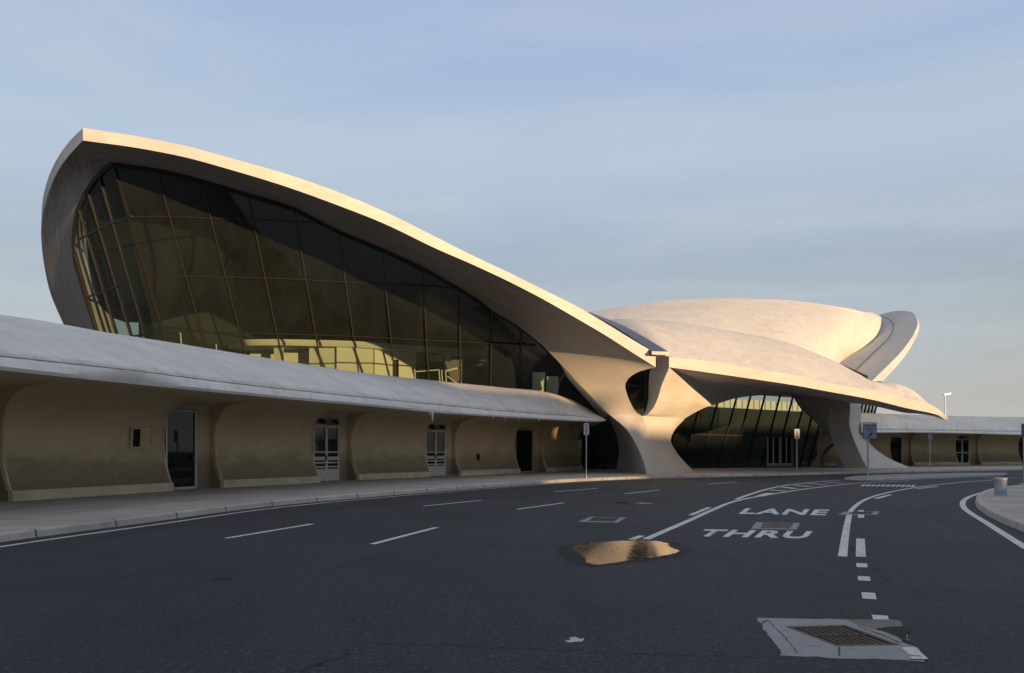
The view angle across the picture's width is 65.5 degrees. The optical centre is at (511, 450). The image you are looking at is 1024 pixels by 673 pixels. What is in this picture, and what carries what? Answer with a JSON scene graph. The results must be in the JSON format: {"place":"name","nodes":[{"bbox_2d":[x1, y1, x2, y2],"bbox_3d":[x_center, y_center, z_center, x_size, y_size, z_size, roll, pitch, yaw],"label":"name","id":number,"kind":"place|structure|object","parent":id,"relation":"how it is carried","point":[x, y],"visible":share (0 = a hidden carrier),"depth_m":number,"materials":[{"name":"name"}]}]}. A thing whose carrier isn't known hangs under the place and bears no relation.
{"place":"outdoors","nodes":[
{"label":"outdoors","id":0,"kind":"place"},
{"bbox_2d":[0,464,1022,531],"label":"sidewalk","id":1,"kind":"structure","parent":0,"point":[22,515],"depth_m":26.88,"materials":[{"name":"grey concrete"}]},
{"bbox_2d":[0,315,605,500],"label":"wing building","id":2,"kind":"structure","parent":1,"relation":"on","point":[84,412],"depth_m":30.29,"materials":[{"name":"concrete"}]},
{"bbox_2d":[164,409,196,489],"bbox_3d":[-12.372,-0.032,29.736,0.662,2.985,1.467,0,0,0],"label":"door","id":3,"kind":"structure","parent":2,"relation":"in","point":[180,435],"depth_m":29.78,"materials":[{"name":"glass"}]},
{"bbox_2d":[312,419,338,480],"bbox_3d":[-8.722,-0.010,37.445,0.908,2.920,1.967,0,0,0],"label":"door","id":4,"kind":"structure","parent":2,"relation":"in","point":[325,439],"depth_m":37.41,"materials":[{"name":"metal"}]},
{"bbox_2d":[425,425,445,475],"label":"door","id":5,"kind":"structure","parent":2,"relation":"in","point":[435,440],"depth_m":45.03,"materials":[{"name":"metal"}]},
{"bbox_2d":[515,429,532,472],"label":"door","id":6,"kind":"structure","parent":2,"relation":"in","point":[524,437],"depth_m":52.68,"materials":[{"name":"metal"}]},
{"bbox_2d":[41,128,947,473],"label":"airport terminal","id":7,"kind":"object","parent":1,"relation":"on","point":[159,240],"visible":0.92,"depth_m":54.69,"materials":[{"name":"concrete"}]},
{"bbox_2d":[767,437,779,465],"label":"entrance door","id":8,"kind":"structure","parent":7,"relation":"in","point":[773,446],"depth_m":71.61,"materials":[{"name":"metal"}]},
{"bbox_2d":[780,437,792,465],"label":"entrance door","id":9,"kind":"structure","parent":7,"relation":"in","point":[786,445],"depth_m":72.45,"materials":[{"name":"metal"}]},
{"bbox_2d":[584,423,588,477],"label":"parking sign","id":10,"kind":"object","parent":1,"relation":"on","point":[586,429],"visible":0.97,"depth_m":42.31,"materials":[{"name":"metal"}]},
{"bbox_2d":[794,429,799,471],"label":"parking sign","id":11,"kind":"object","parent":1,"relation":"on","point":[796,434],"visible":1,"depth_m":54.96,"materials":[{"name":"metal"}]},
{"bbox_2d":[816,413,1023,465],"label":"wing building","id":12,"kind":"structure","parent":1,"relation":"on","point":[956,440],"depth_m":78.29,"materials":[{"name":"concrete"}]},
{"bbox_2d":[890,437,901,463],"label":"door","id":13,"kind":"structure","parent":12,"relation":"in","point":[896,442],"depth_m":77.81,"materials":[{"name":"glass"}]},
{"bbox_2d":[955,436,969,464],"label":"door","id":14,"kind":"structure","parent":12,"relation":"in","point":[962,446],"depth_m":80.65,"materials":[{"name":"glass"}]},
{"bbox_2d":[1018,437,1022,463],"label":"door","id":15,"kind":"structure","parent":12,"relation":"in","point":[1020,446],"depth_m":82.92,"materials":[{"name":"metal"}]},
{"bbox_2d":[928,433,931,467],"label":"parking sign","id":16,"kind":"object","parent":1,"relation":"on","point":[929,437],"visible":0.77,"depth_m":64.86,"materials":[{"name":"metal"}]},
{"bbox_2d":[0,470,1023,672],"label":"road","id":17,"kind":"structure","parent":0,"point":[117,601],"depth_m":9.50,"materials":[{"name":"black asphalt"}]},
{"bbox_2d":[227,524,310,537],"bbox_3d":[-4.771,1.596,15.897,0.125,0.001,2.961,0,0,17],"label":"lane marking","id":18,"kind":"object","parent":17,"relation":"on","point":[267,531],"visible":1,"depth_m":15.68,"materials":[{"name":"paint"}]},
{"bbox_2d":[290,651,354,672],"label":"road crack","id":19,"kind":"object","parent":17,"relation":"on","point":[325,662],"visible":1,"depth_m":6.00,"materials":[{"name":"black asphalt"}]},
{"bbox_2d":[370,527,438,543],"bbox_3d":[-1.974,1.596,15.057,0.125,0.001,3.043,0,0,16],"label":"lane marking","id":20,"kind":"object","parent":17,"relation":"on","point":[403,535],"visible":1,"depth_m":14.94,"materials":[{"name":"paint"}]},
{"bbox_2d":[426,500,480,505],"bbox_3d":[-1.761,1.596,24.207,0.125,0.001,3.064,0,0,30],"label":"lane marking","id":21,"kind":"object","parent":17,"relation":"on","point":[456,502],"visible":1,"depth_m":24.18,"materials":[{"name":"paint"}]},
{"bbox_2d":[0,470,1004,546],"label":"edge line","id":22,"kind":"object","parent":17,"relation":"on","point":[270,508],"visible":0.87,"depth_m":18.95,"materials":[{"name":"paint"}]},
{"bbox_2d":[0,468,1022,541],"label":"kerb","id":23,"kind":"structure","parent":17,"relation":"on","point":[43,531],"depth_m":23.91,"materials":[{"name":"concrete"}]},
{"bbox_2d":[519,503,560,508],"bbox_3d":[0.860,1.596,22.962,0.125,0.001,3.007,0,0,29],"label":"lane marking","id":24,"kind":"object","parent":17,"relation":"on","point":[541,505],"visible":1,"depth_m":22.87,"materials":[{"name":"paint"}]},
{"bbox_2d":[565,637,583,641],"bbox_3d":[0.531,1.597,6.715,0.141,0.001,0.208,0,0,20],"label":"paint spill","id":25,"kind":"object","parent":17,"relation":"on","point":[574,639],"visible":1,"depth_m":6.73,"materials":[{"name":"white paint"}]},
{"bbox_2d":[578,517,625,522],"bbox_3d":[2.103,1.592,18.385,0.900,0.014,1.373,0,0,17],"label":"storm drain","id":26,"kind":"object","parent":17,"relation":"on","point":[606,519],"visible":1,"depth_m":18.32,"materials":[{"name":"concrete"}]},
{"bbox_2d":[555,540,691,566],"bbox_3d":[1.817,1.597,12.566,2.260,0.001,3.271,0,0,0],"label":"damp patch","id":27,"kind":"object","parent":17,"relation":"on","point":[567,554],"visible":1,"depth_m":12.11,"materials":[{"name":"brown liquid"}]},
{"bbox_2d":[570,540,679,564],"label":"puddle","id":28,"kind":"object","parent":17,"relation":"on","point":[598,553],"visible":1,"depth_m":12.68,"materials":[{"name":"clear liquid"}]},
{"bbox_2d":[615,502,652,503],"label":"puddle","id":29,"kind":"object","parent":17,"relation":"on","point":[633,503],"visible":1,"depth_m":23.91,"materials":[{"name":"grey liquid"}]},
{"bbox_2d":[630,535,643,539],"bbox_3d":[2.287,1.596,14.600,0.140,0.001,0.716,0,0,24],"label":"lane marking","id":30,"kind":"object","parent":17,"relation":"on","point":[636,537],"visible":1,"depth_m":14.60,"materials":[{"name":"paint"}]},
{"bbox_2d":[689,507,710,514],"bbox_3d":[4.976,1.596,21.014,0.130,0.001,2.946,0,0,23],"label":"lane marking","id":31,"kind":"object","parent":17,"relation":"on","point":[699,511],"visible":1,"depth_m":20.81,"materials":[{"name":"paint"}]},
{"bbox_2d":[703,529,811,537],"bbox_3d":[4.742,1.596,15.258,2.155,0.001,1.396,0,0,11],"label":"road lettering","id":32,"kind":"object","parent":17,"relation":"on","point":[771,535],"visible":1,"depth_m":15.30,"materials":[{"name":"paint"}]},
{"bbox_2d":[643,481,894,538],"bbox_3d":[10.650,1.596,28.736,2.495,0.001,33.151,0,0,34],"label":"lane line","id":33,"kind":"object","parent":17,"relation":"on","point":[678,524],"visible":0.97,"depth_m":19.24,"materials":[{"name":"paint"}]},
{"bbox_2d":[751,522,799,529],"bbox_3d":[5.584,1.591,16.859,0.933,0.017,1.660,0,0,21],"label":"storm drain","id":34,"kind":"object","parent":17,"relation":"on","point":[771,525],"visible":1,"depth_m":16.73,"materials":[{"name":"metal"}]},
{"bbox_2d":[739,508,828,514],"bbox_3d":[7.136,1.596,20.771,2.370,0.001,2.117,0,0,16],"label":"road lettering","id":35,"kind":"object","parent":17,"relation":"on","point":[787,511],"visible":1,"depth_m":20.48,"materials":[{"name":"paint"}]},
{"bbox_2d":[736,480,836,498],"bbox_3d":[12.026,1.596,34.634,1.176,0.001,19.679,0,0,32],"label":"lane line","id":36,"kind":"object","parent":17,"relation":"on","point":[770,488],"visible":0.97,"depth_m":31.71,"materials":[{"name":"paint"}]},
{"bbox_2d":[757,618,927,661],"bbox_3d":[2.863,1.592,6.838,1.322,0.014,1.526,0,0,9],"label":"storm drain","id":37,"kind":"object","parent":17,"relation":"on","point":[861,638],"visible":1,"depth_m":6.73,"materials":[{"name":"concrete"}]},
{"bbox_2d":[838,511,878,514],"bbox_3d":[8.850,1.592,20.256,0.860,0.014,1.636,0,0,31],"label":"storm drain","id":38,"kind":"object","parent":17,"relation":"on","point":[863,513],"visible":1,"depth_m":20.12,"materials":[{"name":"concrete"}]},
{"bbox_2d":[856,538,865,556],"bbox_3d":[5.775,1.596,13.193,0.140,0.001,2.694,0,0,24],"label":"lane marking","id":39,"kind":"object","parent":17,"relation":"on","point":[860,548],"visible":1,"depth_m":12.96,"materials":[{"name":"paint"}]},
{"bbox_2d":[856,563,867,566],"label":"lane marking","id":40,"kind":"object","parent":17,"relation":"on","point":[861,564],"visible":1,"depth_m":11.05,"materials":[{"name":"paint"}]},
{"bbox_2d":[858,576,869,580],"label":"lane marking","id":41,"kind":"object","parent":17,"relation":"on","point":[864,578],"visible":1,"depth_m":9.93,"materials":[{"name":"paint"}]},
{"bbox_2d":[861,592,875,598],"bbox_3d":[3.923,1.596,8.756,0.140,0.001,0.416,0,0,22],"label":"lane marking","id":42,"kind":"object","parent":17,"relation":"on","point":[866,595],"visible":1,"depth_m":8.76,"materials":[{"name":"paint"}]},
{"bbox_2d":[872,615,888,618],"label":"lane marking","id":43,"kind":"object","parent":17,"relation":"on","point":[879,617],"visible":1,"depth_m":7.61,"materials":[{"name":"paint"}]},
{"bbox_2d":[861,484,914,486],"bbox_3d":[17.105,1.596,36.178,2.560,0.001,2.068,0,0,19],"label":"faded lettering","id":44,"kind":"object","parent":17,"relation":"on","point":[889,485],"visible":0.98,"depth_m":36.24,"materials":[{"name":"paint"}]},
{"bbox_2d":[838,480,986,556],"bbox_3d":[14.733,1.596,28.577,2.770,0.001,38.412,0,0,34],"label":"lane line","id":45,"kind":"object","parent":17,"relation":"on","point":[843,549],"visible":0.96,"depth_m":16.28,"materials":[{"name":"paint"}]},
{"bbox_2d":[844,473,1006,480],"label":"traffic islet","id":46,"kind":"object","parent":17,"relation":"on","point":[881,477],"visible":0.97,"depth_m":46.82,"materials":[{"name":"concrete"}]},
{"bbox_2d":[861,422,876,477],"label":"clearance sign","id":47,"kind":"object","parent":46,"relation":"on","point":[869,430],"visible":1,"depth_m":43.58,"materials":[{"name":"metal"}]},
{"bbox_2d":[960,492,1023,548],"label":"edge line","id":48,"kind":"object","parent":17,"relation":"on","point":[992,526],"visible":0.91,"depth_m":17.16,"materials":[{"name":"paint"}]},
{"bbox_2d":[975,484,1023,531],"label":"island kerb","id":49,"kind":"structure","parent":17,"relation":"on","point":[982,505],"depth_m":18.60,"materials":[{"name":"concrete"}]},
{"bbox_2d":[0,0,1023,416],"label":"sky","id":50,"kind":"structure","parent":0,"point":[860,155],"materials":[{"name":"blue"}]},
{"bbox_2d":[983,485,1023,519],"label":"traffic island","id":51,"kind":"structure","parent":0,"point":[1011,503],"depth_m":22.67,"materials":[{"name":"grey concrete"}]},
{"bbox_2d":[994,477,1007,495],"bbox_3d":[15.859,1.167,25.849,0.396,0.575,0.396,0,0,0],"label":"trash can","id":52,"kind":"object","parent":51,"relation":"on","point":[1000,485],"visible":0.99,"depth_m":25.70,"materials":[{"name":"metal"}]},
{"bbox_2d":[1019,424,1023,483],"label":"street sign","id":53,"kind":"object","parent":51,"relation":"on","point":[1022,430],"visible":1,"depth_m":34.12,"materials":[{"name":"metal"}]},
{"label":"ground","id":54,"kind":"structure","parent":0,"visible":0},
{"bbox_2d":[943,393,950,414],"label":"street lamp","id":55,"kind":"object","parent":54,"relation":"on","point":[945,401],"visible":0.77,"depth_m":149.90,"materials":[{"name":"metal"}]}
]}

